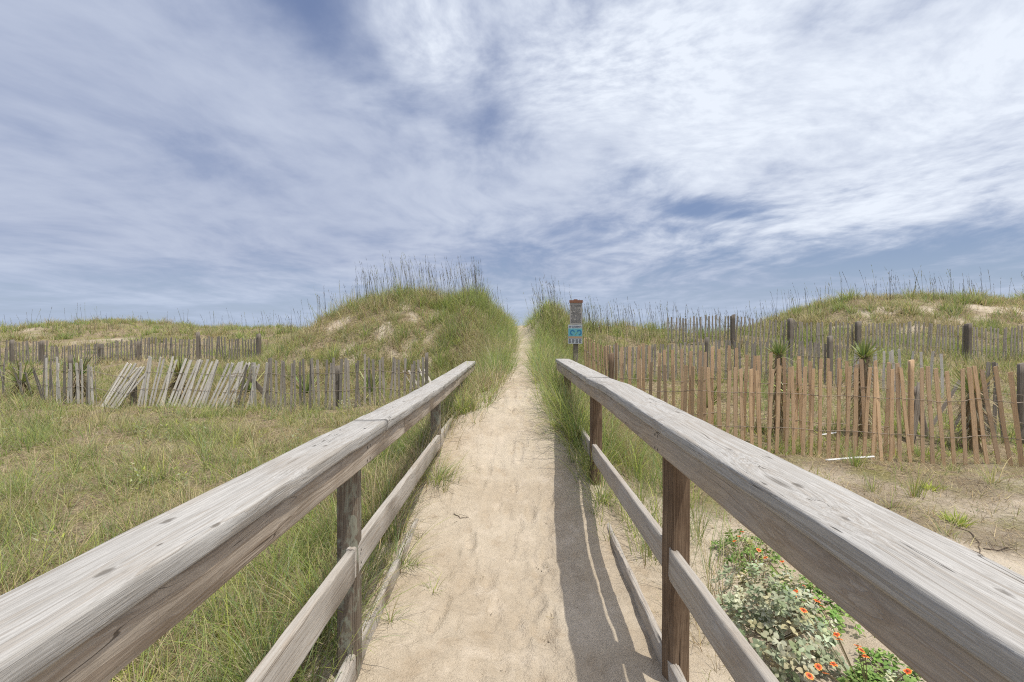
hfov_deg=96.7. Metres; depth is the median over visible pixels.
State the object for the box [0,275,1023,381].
grass
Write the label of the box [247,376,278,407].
loose board
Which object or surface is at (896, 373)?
sand fence
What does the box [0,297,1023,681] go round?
ground
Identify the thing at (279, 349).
sand dune
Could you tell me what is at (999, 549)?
stick
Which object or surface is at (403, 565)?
grass tuft
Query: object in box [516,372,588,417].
grass tuft
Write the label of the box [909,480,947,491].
weed
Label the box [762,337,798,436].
yucca
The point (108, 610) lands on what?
wooden railing
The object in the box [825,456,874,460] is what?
white strip
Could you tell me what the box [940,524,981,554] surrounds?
stick
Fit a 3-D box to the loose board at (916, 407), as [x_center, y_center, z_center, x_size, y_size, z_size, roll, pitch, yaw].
[5.702,1.054,6.431,0.092,0.950,0.025,16,-8,-6]
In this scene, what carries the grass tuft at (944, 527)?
on the ground at (484, 613)
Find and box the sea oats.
[0,252,1023,361]
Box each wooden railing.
[0,361,475,681]
[555,359,1023,681]
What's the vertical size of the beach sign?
2.207 m
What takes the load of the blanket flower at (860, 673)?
on the ground at (484, 613)
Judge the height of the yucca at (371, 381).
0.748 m
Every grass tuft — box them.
[184,616,350,681]
[190,524,411,656]
[368,590,417,623]
[374,535,434,573]
[404,446,478,489]
[420,576,442,593]
[443,382,498,418]
[510,382,616,448]
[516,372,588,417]
[529,360,580,391]
[536,420,637,484]
[564,468,641,512]
[837,437,877,468]
[860,468,892,493]
[863,483,934,509]
[878,461,939,497]
[916,508,979,538]
[944,454,1023,485]
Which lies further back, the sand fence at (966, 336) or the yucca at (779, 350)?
the sand fence at (966, 336)
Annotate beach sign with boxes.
[568,299,582,362]
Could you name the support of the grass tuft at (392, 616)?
on the ground at (484, 613)
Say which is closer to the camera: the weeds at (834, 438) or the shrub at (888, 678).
the shrub at (888, 678)
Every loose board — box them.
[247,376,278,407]
[914,382,919,443]
[914,386,928,437]
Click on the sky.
(197, 159)
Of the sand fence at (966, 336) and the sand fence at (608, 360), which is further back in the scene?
the sand fence at (966, 336)
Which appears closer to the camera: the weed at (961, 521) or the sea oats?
the weed at (961, 521)
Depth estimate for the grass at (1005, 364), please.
12.48 m
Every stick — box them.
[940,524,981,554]
[983,538,1016,550]
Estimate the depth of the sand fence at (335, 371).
8.53 m
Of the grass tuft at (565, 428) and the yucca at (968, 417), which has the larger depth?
the yucca at (968, 417)
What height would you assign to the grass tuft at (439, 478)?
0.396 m
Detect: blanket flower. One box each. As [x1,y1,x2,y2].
[710,526,795,576]
[756,548,864,636]
[793,589,911,681]
[854,643,923,681]
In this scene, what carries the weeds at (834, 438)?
on the ground at (484, 613)
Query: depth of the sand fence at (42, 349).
14.22 m
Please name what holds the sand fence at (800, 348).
on the ground at (484, 613)
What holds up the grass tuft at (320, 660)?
on the ground at (484, 613)
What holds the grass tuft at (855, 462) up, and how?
on the ground at (484, 613)
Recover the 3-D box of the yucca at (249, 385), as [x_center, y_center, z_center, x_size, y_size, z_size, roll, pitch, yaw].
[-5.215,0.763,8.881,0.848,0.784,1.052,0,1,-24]
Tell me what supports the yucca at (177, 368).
on the ground at (484, 613)
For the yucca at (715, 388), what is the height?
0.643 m
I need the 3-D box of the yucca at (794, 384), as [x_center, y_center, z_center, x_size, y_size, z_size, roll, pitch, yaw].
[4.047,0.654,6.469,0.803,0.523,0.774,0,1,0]
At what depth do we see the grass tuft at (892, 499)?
4.07 m
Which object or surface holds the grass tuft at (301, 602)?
on the ground at (484, 613)
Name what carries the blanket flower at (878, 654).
on the ground at (484, 613)
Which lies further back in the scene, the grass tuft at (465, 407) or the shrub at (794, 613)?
the grass tuft at (465, 407)
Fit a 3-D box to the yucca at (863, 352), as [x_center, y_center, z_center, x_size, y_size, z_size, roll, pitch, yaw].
[5.196,0.721,6.770,0.750,1.681,0.757,0,1,0]
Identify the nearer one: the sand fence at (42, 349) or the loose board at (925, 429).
the loose board at (925, 429)
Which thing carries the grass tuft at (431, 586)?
on the ground at (484, 613)
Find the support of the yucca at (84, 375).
on the ground at (484, 613)
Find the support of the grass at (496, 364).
on the ground at (484, 613)
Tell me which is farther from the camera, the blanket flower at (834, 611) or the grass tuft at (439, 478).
the grass tuft at (439, 478)
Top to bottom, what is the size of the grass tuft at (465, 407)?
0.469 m
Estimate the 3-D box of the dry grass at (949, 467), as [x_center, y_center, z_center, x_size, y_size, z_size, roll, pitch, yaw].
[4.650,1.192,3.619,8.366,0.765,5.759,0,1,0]
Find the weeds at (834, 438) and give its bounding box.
[722,419,1023,461]
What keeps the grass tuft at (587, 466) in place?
on the ground at (484, 613)
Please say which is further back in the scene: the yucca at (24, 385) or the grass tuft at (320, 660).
the yucca at (24, 385)
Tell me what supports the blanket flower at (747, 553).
on the ground at (484, 613)
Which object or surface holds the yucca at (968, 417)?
on the ground at (484, 613)
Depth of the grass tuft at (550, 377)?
6.54 m
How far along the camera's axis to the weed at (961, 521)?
3.76 m
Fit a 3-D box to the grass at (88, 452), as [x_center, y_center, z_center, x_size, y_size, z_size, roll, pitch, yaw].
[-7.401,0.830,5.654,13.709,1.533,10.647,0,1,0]
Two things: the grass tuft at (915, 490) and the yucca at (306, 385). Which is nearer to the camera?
the grass tuft at (915, 490)
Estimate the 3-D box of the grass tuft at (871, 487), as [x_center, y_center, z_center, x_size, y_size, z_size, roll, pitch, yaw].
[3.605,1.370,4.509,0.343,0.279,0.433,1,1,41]
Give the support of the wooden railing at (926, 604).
on the ground at (484, 613)
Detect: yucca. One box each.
[0,359,47,397]
[55,350,106,400]
[158,353,195,402]
[221,362,264,392]
[286,370,328,393]
[342,363,393,397]
[687,379,725,413]
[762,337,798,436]
[774,369,817,398]
[841,337,887,437]
[943,359,1008,456]
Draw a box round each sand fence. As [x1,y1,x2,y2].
[0,332,260,364]
[0,352,430,411]
[584,337,913,455]
[609,336,943,397]
[638,359,1023,466]
[667,314,1022,360]
[928,362,1023,443]
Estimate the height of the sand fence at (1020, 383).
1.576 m
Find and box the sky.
[0,0,1023,332]
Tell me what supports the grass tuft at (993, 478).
on the ground at (484, 613)
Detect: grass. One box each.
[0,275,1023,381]
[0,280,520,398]
[0,345,461,681]
[112,286,809,681]
[563,431,1023,681]
[582,290,1023,456]
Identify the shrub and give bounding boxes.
[711,558,854,681]
[867,665,903,681]
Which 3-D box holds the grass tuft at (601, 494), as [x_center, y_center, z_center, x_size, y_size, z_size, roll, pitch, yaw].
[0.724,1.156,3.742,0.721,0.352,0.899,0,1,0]
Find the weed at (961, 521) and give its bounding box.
[924,506,978,527]
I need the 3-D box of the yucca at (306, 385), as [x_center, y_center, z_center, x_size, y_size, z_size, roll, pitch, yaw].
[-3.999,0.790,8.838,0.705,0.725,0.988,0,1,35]

